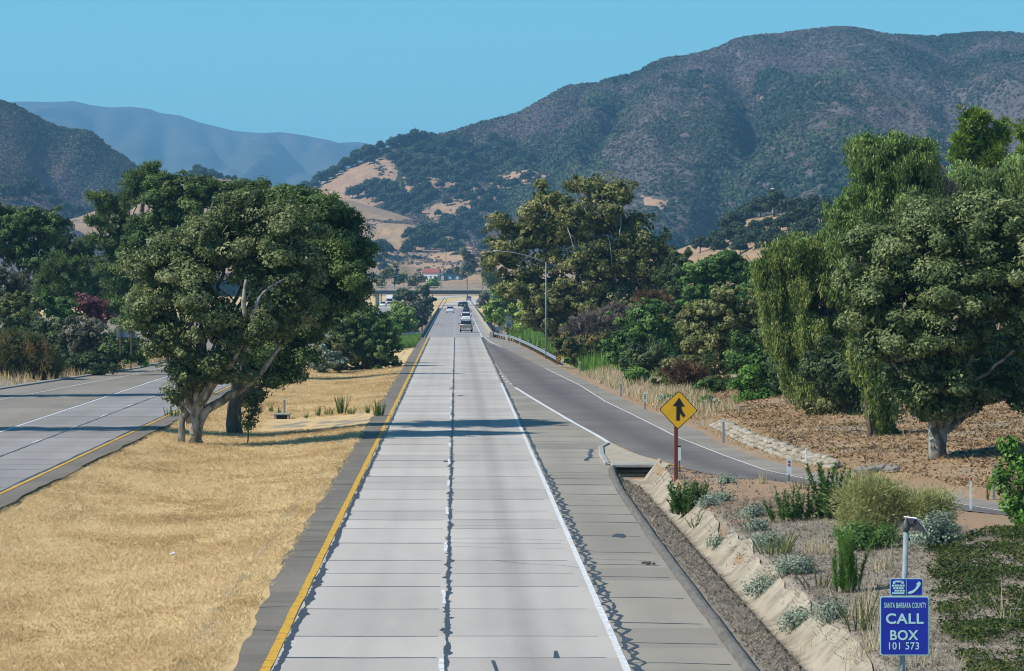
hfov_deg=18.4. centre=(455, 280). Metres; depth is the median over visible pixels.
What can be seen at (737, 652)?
kerb
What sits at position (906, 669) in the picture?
gravel
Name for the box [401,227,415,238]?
hill oak
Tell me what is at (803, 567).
silver plant
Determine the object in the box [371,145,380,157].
hill oak
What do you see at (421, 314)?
willow tree
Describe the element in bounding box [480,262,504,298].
distant tree
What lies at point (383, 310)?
bridge
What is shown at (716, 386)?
shrub
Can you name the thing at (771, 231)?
hill oak
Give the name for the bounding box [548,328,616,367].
shrub
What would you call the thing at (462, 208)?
hill oak
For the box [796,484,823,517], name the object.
leafy shrub
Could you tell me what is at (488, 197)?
hill oak
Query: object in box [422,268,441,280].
house
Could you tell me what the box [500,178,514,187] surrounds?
hill oak
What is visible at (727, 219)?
hill oak
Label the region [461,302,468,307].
suv
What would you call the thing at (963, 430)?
leaf litter
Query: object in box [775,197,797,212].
hill oak
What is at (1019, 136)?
pine tree
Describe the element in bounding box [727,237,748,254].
hill oak
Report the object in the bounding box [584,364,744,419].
dry grass
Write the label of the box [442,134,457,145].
hill oak
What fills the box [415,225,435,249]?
hill oak
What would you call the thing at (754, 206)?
hill oak
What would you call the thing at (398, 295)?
dark tree
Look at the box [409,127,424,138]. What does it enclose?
hill oak
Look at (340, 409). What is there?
weed tuft
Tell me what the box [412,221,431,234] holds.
hill oak
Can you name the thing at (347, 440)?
dry grass
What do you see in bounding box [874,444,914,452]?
fallen branch
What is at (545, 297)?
street lamp
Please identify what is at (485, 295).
distant tree
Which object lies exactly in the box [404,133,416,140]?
hill oak
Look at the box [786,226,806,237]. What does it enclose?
hill oak
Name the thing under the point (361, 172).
mountain
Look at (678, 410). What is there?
merge sign
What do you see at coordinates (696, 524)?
leafy shrub
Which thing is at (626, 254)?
sycamore tree
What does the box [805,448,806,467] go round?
delineator
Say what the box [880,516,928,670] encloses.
call box post
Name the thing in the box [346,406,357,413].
weed tuft
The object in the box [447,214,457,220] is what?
hill oak
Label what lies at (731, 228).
hill oak
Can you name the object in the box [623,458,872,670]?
drainage ditch
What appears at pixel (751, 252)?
oak knoll
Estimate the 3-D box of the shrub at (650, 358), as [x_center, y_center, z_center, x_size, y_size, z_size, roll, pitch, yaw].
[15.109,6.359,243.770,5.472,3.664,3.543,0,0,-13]
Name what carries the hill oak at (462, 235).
on the golden hill at (391, 233)
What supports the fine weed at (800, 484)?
on the ground at (974, 521)
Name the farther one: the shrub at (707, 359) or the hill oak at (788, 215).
the hill oak at (788, 215)
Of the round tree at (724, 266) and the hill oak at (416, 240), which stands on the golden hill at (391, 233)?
the hill oak at (416, 240)
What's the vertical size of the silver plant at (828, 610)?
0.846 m
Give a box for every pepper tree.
[740,228,865,407]
[818,129,950,366]
[836,336,900,436]
[943,153,1023,327]
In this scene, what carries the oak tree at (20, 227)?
on the ground at (974, 521)
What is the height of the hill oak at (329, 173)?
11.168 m
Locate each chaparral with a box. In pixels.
[0,100,139,234]
[368,25,1023,267]
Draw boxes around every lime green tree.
[482,305,506,335]
[485,286,526,334]
[510,301,540,333]
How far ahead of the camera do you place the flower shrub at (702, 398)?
189.79 m
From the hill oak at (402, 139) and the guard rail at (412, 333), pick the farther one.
the hill oak at (402, 139)
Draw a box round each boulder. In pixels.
[854,465,879,473]
[874,463,886,470]
[884,465,899,472]
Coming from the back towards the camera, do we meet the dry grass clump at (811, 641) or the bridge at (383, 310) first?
the bridge at (383, 310)
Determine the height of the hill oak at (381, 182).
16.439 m
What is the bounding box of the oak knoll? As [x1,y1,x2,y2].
[573,213,1019,314]
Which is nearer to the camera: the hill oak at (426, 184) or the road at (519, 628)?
the road at (519, 628)
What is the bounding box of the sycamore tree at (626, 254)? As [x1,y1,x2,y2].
[478,171,678,338]
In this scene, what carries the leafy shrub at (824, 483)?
on the ground at (974, 521)
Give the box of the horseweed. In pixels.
[830,528,879,592]
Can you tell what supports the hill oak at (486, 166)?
on the mountain at (361, 172)
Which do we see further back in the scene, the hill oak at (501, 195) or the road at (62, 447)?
the hill oak at (501, 195)
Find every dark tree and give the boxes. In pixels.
[1,256,120,325]
[392,287,423,301]
[416,283,436,312]
[416,295,431,331]
[889,304,1022,371]
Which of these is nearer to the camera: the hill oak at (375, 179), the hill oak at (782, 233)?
the hill oak at (782, 233)
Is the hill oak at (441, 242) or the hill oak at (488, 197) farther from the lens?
the hill oak at (488, 197)
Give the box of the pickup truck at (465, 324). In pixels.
[458,320,473,331]
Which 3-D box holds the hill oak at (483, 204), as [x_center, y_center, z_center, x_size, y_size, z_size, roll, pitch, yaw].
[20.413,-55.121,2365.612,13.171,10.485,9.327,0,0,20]
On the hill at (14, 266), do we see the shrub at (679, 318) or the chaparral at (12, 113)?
the chaparral at (12, 113)
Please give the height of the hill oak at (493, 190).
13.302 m
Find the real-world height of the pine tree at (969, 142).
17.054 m
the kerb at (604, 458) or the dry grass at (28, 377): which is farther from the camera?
the dry grass at (28, 377)
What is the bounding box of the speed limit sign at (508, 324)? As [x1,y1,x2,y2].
[506,316,511,327]
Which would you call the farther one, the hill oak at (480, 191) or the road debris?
the hill oak at (480, 191)
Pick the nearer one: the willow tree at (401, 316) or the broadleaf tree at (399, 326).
the broadleaf tree at (399, 326)
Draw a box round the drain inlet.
[610,460,669,475]
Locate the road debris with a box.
[641,561,655,564]
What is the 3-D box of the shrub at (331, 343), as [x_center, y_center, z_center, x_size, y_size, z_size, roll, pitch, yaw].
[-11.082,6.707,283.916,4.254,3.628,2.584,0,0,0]
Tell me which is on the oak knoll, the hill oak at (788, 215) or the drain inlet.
the hill oak at (788, 215)
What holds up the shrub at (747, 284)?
on the ground at (974, 521)
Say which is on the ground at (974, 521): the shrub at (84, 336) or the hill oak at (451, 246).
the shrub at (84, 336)
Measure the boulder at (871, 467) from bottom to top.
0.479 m
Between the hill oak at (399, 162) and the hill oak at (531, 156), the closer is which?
the hill oak at (399, 162)
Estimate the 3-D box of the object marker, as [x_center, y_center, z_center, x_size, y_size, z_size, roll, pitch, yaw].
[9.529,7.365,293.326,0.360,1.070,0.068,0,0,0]
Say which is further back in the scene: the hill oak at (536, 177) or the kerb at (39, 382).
the hill oak at (536, 177)
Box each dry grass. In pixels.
[0,355,169,385]
[0,365,404,670]
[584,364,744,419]
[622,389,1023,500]
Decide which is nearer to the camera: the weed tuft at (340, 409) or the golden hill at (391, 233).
the weed tuft at (340, 409)
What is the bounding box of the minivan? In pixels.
[460,312,471,319]
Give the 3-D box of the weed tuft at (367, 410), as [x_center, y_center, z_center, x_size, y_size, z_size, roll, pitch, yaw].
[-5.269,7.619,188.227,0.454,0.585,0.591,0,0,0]
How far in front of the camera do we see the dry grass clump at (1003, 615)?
67.74 m
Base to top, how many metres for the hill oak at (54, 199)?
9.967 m
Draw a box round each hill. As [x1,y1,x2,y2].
[0,117,230,279]
[34,176,582,295]
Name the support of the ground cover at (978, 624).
on the ground at (974, 521)
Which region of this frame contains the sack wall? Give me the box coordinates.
[707,420,840,468]
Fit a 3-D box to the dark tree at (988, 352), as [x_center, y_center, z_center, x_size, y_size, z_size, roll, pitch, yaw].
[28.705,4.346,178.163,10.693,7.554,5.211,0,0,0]
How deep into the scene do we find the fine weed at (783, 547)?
86.88 m
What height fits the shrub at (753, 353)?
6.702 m
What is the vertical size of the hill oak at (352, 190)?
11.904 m
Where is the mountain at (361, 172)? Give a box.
[312,31,1023,265]
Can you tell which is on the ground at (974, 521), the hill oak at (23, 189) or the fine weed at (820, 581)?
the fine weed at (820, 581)
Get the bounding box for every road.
[0,343,313,491]
[0,351,234,429]
[271,337,453,670]
[373,295,475,307]
[439,297,484,307]
[447,337,623,670]
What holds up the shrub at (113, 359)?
on the ground at (974, 521)
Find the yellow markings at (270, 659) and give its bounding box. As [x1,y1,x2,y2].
[0,337,681,670]
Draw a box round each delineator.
[283,397,285,412]
[620,381,621,395]
[722,419,724,442]
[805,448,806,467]
[970,476,971,508]
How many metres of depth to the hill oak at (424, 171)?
2522.34 m
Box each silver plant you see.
[691,492,725,510]
[704,487,737,501]
[704,532,730,549]
[707,472,738,483]
[732,568,777,598]
[733,501,770,518]
[739,514,769,531]
[743,529,791,548]
[765,550,822,579]
[772,605,815,634]
[804,595,858,626]
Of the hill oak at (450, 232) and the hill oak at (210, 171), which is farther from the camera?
the hill oak at (210, 171)
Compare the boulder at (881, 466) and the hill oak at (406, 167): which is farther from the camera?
the hill oak at (406, 167)
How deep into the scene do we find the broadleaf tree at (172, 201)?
261.24 m
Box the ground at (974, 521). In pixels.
[0,295,1023,670]
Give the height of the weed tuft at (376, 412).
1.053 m
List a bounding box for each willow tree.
[384,300,419,335]
[402,290,429,331]
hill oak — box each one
[0,183,20,201]
[14,183,32,200]
[46,194,63,206]
[59,201,73,214]
[70,203,85,215]
[74,211,83,217]
[83,205,94,213]
[184,170,195,177]
[191,164,201,172]
[195,167,207,174]
[205,168,218,176]
[215,173,223,178]
[299,180,313,187]
[309,179,319,186]
[312,171,330,184]
[322,169,335,177]
[329,164,339,173]
[336,164,346,170]
[338,157,354,166]
[345,186,359,198]
[347,156,357,165]
[349,149,365,164]
[354,184,363,195]
[358,144,374,156]
[358,178,375,190]
[362,156,375,162]
[364,186,379,201]
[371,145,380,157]
[371,238,386,253]
[372,177,379,183]
[373,192,387,203]
[373,256,384,262]
[374,177,389,190]
[376,140,385,147]
[377,261,390,269]
[379,179,399,193]
[380,147,392,153]
[380,200,392,208]
[381,243,394,252]
[383,136,398,148]
[386,152,398,161]
[390,200,405,208]
[394,149,404,157]
[394,159,405,165]
[395,134,409,144]
[396,188,412,200]
[398,164,411,171]
[399,203,412,212]
[400,241,414,254]
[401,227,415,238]
[402,233,427,251]
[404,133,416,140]
[405,176,414,183]
[407,190,418,199]
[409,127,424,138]
[411,182,425,194]
[411,206,421,213]
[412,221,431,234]
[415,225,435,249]
[416,167,430,177]
[416,193,429,202]
[421,180,431,189]
[423,163,433,169]
[423,188,436,201]
[426,221,443,230]
[427,167,444,179]
[428,155,445,166]
[428,186,442,194]
[428,227,444,248]
[433,180,444,186]
[433,236,448,251]
[434,209,442,214]
[437,215,450,227]
[441,196,453,205]
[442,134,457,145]
[442,227,457,240]
[443,268,456,274]
[444,185,457,194]
[444,242,459,254]
[445,221,459,230]
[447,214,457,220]
[450,175,462,183]
[452,240,463,251]
[453,218,464,226]
[454,192,464,201]
[454,232,471,243]
[455,205,468,213]
[456,158,467,167]
[457,210,472,220]
[459,167,473,177]
[459,181,472,192]
[462,192,477,201]
[462,219,477,232]
[467,208,478,216]
[469,198,480,205]
[471,182,482,187]
[472,215,486,225]
[473,142,487,151]
[474,187,487,197]
[474,200,490,210]
[474,226,487,236]
[475,239,488,250]
[480,221,490,228]
[481,192,493,202]
[483,163,491,170]
[484,131,498,141]
[486,174,497,185]
[486,186,500,195]
[487,202,499,210]
[489,158,498,167]
[492,175,505,187]
[495,191,506,200]
[498,136,516,145]
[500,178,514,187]
[508,177,522,184]
[512,158,522,167]
[517,172,531,180]
[526,151,537,161]
[526,169,536,176]
[531,175,541,182]
[690,235,709,252]
[702,235,719,246]
[706,230,717,237]
[709,235,729,250]
[715,226,731,239]
[717,210,743,227]
[717,220,743,236]
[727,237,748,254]
[729,226,752,241]
[735,203,757,218]
[738,211,747,224]
[741,196,771,216]
[743,227,762,248]
[747,220,766,229]
[753,233,773,250]
[758,216,774,227]
[759,189,785,215]
[761,225,782,239]
[770,216,790,228]
[772,231,789,241]
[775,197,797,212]
[778,210,798,226]
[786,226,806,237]
[790,219,800,228]
[791,202,813,220]
[793,196,812,207]
[797,216,815,234]
[804,193,820,207]
[805,221,826,238]
[809,205,822,220]
[810,217,819,224]
[813,196,832,209]
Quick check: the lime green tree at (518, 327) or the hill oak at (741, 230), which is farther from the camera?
the hill oak at (741, 230)
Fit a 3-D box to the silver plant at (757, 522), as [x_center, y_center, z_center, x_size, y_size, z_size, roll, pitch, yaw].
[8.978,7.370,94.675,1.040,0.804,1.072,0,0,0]
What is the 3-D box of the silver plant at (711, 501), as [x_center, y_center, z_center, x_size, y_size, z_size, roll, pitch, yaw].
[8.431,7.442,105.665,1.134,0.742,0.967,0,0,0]
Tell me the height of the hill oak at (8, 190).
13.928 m
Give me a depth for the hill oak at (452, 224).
2294.43 m
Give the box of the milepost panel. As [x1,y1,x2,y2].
[643,393,646,408]
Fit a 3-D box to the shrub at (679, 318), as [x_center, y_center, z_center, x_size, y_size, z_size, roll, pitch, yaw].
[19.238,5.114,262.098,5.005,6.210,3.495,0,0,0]
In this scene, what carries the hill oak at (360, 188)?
on the mountain at (361, 172)
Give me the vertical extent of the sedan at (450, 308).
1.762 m
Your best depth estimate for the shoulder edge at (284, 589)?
92.20 m
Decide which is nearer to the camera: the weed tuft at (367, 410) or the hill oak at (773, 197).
the weed tuft at (367, 410)
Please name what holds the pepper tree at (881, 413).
on the ground at (974, 521)
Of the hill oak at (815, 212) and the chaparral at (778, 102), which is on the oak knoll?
the hill oak at (815, 212)
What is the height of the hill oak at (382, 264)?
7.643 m
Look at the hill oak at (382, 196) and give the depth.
2431.62 m
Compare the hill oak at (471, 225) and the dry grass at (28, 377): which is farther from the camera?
the hill oak at (471, 225)
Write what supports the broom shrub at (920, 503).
on the ground at (974, 521)
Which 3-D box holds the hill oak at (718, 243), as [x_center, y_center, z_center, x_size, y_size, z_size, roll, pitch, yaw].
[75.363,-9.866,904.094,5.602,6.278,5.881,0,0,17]
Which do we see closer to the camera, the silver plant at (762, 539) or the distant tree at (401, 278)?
the silver plant at (762, 539)
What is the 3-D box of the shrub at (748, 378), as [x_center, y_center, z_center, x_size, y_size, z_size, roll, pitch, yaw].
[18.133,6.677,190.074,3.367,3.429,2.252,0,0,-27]
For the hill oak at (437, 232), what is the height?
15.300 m
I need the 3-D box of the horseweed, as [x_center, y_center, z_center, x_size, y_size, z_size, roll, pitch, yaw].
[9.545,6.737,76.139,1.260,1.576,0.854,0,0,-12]
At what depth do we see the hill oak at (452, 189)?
2444.24 m
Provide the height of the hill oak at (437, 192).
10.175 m
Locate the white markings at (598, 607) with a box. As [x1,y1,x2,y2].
[0,337,1000,670]
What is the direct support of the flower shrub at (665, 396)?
on the ground at (974, 521)
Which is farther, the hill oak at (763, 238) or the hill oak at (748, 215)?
the hill oak at (748, 215)
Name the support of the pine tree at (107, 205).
on the ground at (974, 521)
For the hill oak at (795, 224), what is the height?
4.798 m
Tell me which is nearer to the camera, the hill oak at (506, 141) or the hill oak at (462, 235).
the hill oak at (462, 235)
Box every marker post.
[678,446,680,471]
[786,458,791,480]
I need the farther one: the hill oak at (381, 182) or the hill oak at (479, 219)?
the hill oak at (381, 182)
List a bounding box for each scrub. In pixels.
[364,218,521,279]
[391,66,955,249]
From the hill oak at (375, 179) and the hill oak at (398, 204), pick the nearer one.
the hill oak at (398, 204)
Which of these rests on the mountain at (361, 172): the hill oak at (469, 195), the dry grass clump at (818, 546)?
the hill oak at (469, 195)
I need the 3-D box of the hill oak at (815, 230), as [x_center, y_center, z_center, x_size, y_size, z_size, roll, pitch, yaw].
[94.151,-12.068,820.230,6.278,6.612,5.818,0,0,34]
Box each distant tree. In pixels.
[373,268,393,300]
[384,263,405,300]
[399,270,407,299]
[405,272,427,288]
[426,276,439,302]
[453,246,480,295]
[475,290,491,307]
[476,249,485,288]
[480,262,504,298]
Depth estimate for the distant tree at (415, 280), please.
1119.10 m
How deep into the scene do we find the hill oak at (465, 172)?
2520.15 m
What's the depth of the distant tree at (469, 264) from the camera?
1238.89 m
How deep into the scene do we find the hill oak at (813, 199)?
980.46 m
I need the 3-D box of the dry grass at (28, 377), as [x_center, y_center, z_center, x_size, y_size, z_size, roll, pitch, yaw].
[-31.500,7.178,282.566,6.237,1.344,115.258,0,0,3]
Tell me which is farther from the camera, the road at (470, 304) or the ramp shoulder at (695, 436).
the road at (470, 304)
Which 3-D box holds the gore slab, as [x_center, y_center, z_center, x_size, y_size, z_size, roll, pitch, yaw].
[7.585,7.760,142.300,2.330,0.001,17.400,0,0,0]
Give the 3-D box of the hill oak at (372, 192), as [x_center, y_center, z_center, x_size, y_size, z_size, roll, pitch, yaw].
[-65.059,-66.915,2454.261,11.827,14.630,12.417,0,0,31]
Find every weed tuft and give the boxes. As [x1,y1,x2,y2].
[163,406,179,415]
[334,394,351,413]
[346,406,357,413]
[365,404,369,412]
[371,399,385,415]
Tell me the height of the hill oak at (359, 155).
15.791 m
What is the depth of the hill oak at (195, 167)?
2226.78 m
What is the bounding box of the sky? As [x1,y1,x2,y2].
[0,0,1023,146]
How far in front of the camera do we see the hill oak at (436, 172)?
2514.11 m
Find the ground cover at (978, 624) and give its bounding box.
[922,524,1023,670]
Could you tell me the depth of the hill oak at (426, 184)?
2470.07 m
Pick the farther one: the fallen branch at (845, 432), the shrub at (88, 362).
the shrub at (88, 362)
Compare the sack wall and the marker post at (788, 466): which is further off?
the sack wall
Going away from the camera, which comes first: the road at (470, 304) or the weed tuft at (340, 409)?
the weed tuft at (340, 409)
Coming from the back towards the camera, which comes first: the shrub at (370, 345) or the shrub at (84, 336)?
the shrub at (370, 345)
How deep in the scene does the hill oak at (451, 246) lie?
1891.05 m
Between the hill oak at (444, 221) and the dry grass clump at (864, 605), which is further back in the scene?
the hill oak at (444, 221)
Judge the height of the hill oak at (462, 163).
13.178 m
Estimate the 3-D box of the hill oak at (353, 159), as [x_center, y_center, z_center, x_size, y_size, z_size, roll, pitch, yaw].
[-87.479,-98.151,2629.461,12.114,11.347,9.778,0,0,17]
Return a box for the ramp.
[481,337,1007,514]
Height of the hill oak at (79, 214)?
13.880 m
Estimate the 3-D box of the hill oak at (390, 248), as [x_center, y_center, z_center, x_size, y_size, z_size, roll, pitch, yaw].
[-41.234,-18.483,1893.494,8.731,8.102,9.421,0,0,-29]
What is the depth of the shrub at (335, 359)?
281.66 m
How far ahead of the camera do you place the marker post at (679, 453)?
124.27 m
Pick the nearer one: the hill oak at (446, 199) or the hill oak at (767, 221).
the hill oak at (767, 221)
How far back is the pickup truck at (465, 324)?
477.19 m
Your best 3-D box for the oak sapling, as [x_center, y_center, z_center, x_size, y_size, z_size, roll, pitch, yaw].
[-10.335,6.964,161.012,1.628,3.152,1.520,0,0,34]
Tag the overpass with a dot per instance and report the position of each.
(433, 291)
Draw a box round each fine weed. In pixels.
[749,530,800,554]
[786,562,832,588]
[789,477,818,489]
[829,587,879,631]
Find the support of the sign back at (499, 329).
on the ground at (974, 521)
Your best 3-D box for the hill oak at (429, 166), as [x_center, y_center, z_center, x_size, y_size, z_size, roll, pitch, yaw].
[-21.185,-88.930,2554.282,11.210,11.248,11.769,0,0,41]
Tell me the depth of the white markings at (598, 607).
106.69 m
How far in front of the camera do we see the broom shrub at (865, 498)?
89.11 m
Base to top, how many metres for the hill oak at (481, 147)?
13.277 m
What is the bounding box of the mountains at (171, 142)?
[11,101,380,186]
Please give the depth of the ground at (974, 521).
104.45 m
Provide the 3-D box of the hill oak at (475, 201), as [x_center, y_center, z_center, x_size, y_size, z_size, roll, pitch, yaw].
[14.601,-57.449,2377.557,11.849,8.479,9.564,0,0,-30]
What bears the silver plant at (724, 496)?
on the ground at (974, 521)
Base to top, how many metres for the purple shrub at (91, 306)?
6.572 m
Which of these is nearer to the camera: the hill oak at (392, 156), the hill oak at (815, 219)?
the hill oak at (815, 219)
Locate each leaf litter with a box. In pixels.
[676,367,1023,490]
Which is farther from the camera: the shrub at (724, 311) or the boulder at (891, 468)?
the shrub at (724, 311)
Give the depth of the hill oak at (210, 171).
2198.02 m
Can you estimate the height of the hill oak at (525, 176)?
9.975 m
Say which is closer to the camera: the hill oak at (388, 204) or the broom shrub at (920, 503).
the broom shrub at (920, 503)
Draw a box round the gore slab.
[604,443,655,463]
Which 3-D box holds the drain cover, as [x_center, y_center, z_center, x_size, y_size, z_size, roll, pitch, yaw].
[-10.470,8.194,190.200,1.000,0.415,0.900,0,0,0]
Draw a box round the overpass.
[249,286,488,303]
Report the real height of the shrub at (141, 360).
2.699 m
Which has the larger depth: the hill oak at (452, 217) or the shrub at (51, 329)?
the hill oak at (452, 217)
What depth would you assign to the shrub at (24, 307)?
279.61 m
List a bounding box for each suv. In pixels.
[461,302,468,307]
[461,307,471,313]
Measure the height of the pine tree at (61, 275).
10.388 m
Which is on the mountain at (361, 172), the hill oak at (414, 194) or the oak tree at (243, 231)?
the hill oak at (414, 194)
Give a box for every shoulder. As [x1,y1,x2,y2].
[485,337,1006,510]
[489,356,742,670]
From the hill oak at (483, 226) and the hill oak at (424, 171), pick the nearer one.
the hill oak at (483, 226)
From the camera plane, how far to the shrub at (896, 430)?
152.86 m
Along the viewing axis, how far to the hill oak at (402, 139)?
2683.57 m
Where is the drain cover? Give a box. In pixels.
[273,413,290,418]
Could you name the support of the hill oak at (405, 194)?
on the mountain at (361, 172)
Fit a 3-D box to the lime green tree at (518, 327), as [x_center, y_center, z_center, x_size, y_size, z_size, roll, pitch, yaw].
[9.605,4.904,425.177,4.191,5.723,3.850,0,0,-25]
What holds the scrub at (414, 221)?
on the golden hill at (391, 233)
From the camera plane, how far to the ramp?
173.46 m
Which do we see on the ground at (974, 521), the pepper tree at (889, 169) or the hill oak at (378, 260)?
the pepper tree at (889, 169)
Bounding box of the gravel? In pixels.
[620,466,1019,670]
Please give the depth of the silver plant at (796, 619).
72.98 m
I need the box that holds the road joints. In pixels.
[0,337,830,670]
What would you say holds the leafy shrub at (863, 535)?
on the ground at (974, 521)
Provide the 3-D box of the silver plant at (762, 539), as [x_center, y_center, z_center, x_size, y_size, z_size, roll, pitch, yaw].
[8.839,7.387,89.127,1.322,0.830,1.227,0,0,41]
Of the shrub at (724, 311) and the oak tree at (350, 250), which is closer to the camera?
the oak tree at (350, 250)
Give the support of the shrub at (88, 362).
on the ground at (974, 521)
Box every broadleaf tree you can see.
[97,169,273,359]
[344,304,402,343]
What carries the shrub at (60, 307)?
on the ground at (974, 521)
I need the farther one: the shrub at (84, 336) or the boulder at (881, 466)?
the shrub at (84, 336)
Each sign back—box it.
[116,328,135,354]
[496,327,502,332]
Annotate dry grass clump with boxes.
[757,470,766,483]
[790,613,850,655]
[800,528,834,553]
[819,574,883,620]
[835,606,879,670]
[866,544,898,570]
[896,642,969,667]
[991,577,1021,624]
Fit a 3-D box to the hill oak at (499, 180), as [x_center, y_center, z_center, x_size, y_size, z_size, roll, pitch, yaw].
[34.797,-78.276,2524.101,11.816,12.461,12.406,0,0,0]
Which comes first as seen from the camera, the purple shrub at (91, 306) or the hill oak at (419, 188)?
the purple shrub at (91, 306)
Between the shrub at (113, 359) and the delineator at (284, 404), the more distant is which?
the shrub at (113, 359)
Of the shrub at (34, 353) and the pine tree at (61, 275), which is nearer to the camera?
the shrub at (34, 353)
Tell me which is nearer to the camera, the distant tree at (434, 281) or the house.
the distant tree at (434, 281)
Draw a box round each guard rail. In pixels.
[401,332,420,337]
[493,332,557,364]
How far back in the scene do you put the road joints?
97.50 m
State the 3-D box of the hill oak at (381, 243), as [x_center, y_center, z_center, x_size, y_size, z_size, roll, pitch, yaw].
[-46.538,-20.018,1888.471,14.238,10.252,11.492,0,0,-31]
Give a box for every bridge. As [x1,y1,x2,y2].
[324,297,396,335]
[421,297,492,337]
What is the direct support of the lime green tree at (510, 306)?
on the ground at (974, 521)
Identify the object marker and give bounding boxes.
[557,355,560,364]
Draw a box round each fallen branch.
[786,432,809,440]
[827,427,861,434]
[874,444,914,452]
[958,444,997,452]
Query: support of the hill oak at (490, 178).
on the mountain at (361, 172)
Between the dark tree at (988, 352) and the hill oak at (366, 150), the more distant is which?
the hill oak at (366, 150)
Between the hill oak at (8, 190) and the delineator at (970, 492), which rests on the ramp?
the delineator at (970, 492)
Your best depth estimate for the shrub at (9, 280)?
284.47 m
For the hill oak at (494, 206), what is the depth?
2372.77 m
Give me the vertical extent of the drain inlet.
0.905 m
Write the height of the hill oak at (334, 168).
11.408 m
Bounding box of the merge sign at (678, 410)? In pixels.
[660,392,696,481]
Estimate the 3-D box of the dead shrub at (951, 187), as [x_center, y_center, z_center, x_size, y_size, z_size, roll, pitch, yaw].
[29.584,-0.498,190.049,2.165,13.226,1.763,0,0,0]
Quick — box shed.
[444,275,462,279]
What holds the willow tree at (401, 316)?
on the ground at (974, 521)
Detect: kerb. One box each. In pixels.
[0,360,174,389]
[598,442,609,464]
[608,465,759,670]
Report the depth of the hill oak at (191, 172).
2171.49 m
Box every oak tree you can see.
[0,201,74,283]
[32,228,97,281]
[112,182,334,444]
[226,183,388,433]
[829,188,1023,459]
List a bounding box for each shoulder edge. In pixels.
[0,348,312,507]
[233,337,427,670]
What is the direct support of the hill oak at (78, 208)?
on the hill at (14, 266)
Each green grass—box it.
[393,333,419,348]
[508,327,624,372]
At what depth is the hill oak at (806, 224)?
838.52 m
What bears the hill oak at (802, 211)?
on the oak knoll
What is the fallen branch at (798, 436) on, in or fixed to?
on the ground at (974, 521)
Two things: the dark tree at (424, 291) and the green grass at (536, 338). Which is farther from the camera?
the dark tree at (424, 291)
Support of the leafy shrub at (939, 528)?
on the ground at (974, 521)
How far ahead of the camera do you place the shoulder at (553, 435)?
89.18 m
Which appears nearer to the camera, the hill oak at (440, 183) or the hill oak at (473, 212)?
the hill oak at (473, 212)
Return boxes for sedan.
[379,301,386,306]
[445,306,454,312]
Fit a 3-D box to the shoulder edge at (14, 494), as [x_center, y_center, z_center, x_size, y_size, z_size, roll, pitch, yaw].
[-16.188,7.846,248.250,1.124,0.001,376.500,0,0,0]
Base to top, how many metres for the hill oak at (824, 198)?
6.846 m
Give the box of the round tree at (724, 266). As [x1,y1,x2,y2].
[674,249,753,331]
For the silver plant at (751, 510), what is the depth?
99.48 m
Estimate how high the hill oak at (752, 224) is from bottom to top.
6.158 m
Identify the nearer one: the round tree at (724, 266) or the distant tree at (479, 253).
the round tree at (724, 266)
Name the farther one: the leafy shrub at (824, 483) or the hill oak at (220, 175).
the hill oak at (220, 175)
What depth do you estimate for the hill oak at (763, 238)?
838.72 m
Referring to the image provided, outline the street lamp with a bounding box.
[493,250,546,358]
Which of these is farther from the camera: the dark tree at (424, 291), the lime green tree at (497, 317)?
the dark tree at (424, 291)
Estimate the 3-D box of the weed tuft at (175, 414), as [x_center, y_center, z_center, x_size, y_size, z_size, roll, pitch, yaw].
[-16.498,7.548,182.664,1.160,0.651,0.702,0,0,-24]
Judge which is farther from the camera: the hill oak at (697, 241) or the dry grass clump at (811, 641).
the hill oak at (697, 241)
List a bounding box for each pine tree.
[31,247,93,300]
[79,159,169,303]
[944,102,1017,261]
[1011,118,1023,156]
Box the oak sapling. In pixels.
[237,387,272,442]
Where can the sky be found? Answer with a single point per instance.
(339, 71)
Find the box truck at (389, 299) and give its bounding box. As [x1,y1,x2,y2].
[385,295,393,304]
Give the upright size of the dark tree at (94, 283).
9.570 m
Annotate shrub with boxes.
[0,265,33,301]
[0,290,50,324]
[0,313,89,352]
[0,324,65,379]
[21,332,124,374]
[36,290,83,319]
[57,314,113,353]
[61,329,123,366]
[68,292,116,326]
[122,346,149,369]
[303,344,348,372]
[306,302,403,371]
[313,336,355,371]
[501,313,519,333]
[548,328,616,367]
[558,298,639,343]
[600,297,684,365]
[614,340,674,373]
[620,365,658,383]
[632,287,675,312]
[646,346,721,389]
[651,247,697,329]
[656,392,675,402]
[659,358,709,388]
[662,305,703,356]
[666,480,709,514]
[674,281,767,375]
[685,511,702,527]
[691,377,741,393]
[692,393,720,407]
[699,373,731,392]
[722,316,785,387]
[729,363,779,401]
[736,264,762,320]
[761,336,797,394]
[762,486,812,521]
[795,394,848,416]
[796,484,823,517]
[797,333,869,415]
[803,461,852,519]
[824,464,917,535]
[828,518,902,550]
[875,401,906,434]
[880,482,967,540]
[900,507,966,550]
[937,163,962,199]
[986,434,1023,525]
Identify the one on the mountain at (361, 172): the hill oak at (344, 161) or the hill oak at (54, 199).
the hill oak at (344, 161)
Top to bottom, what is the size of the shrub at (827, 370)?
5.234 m
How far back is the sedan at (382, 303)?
924.24 m
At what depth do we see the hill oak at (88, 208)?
2253.99 m
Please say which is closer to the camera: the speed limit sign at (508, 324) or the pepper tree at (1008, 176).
the pepper tree at (1008, 176)
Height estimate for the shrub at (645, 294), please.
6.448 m
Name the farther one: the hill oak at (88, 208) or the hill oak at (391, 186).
the hill oak at (391, 186)

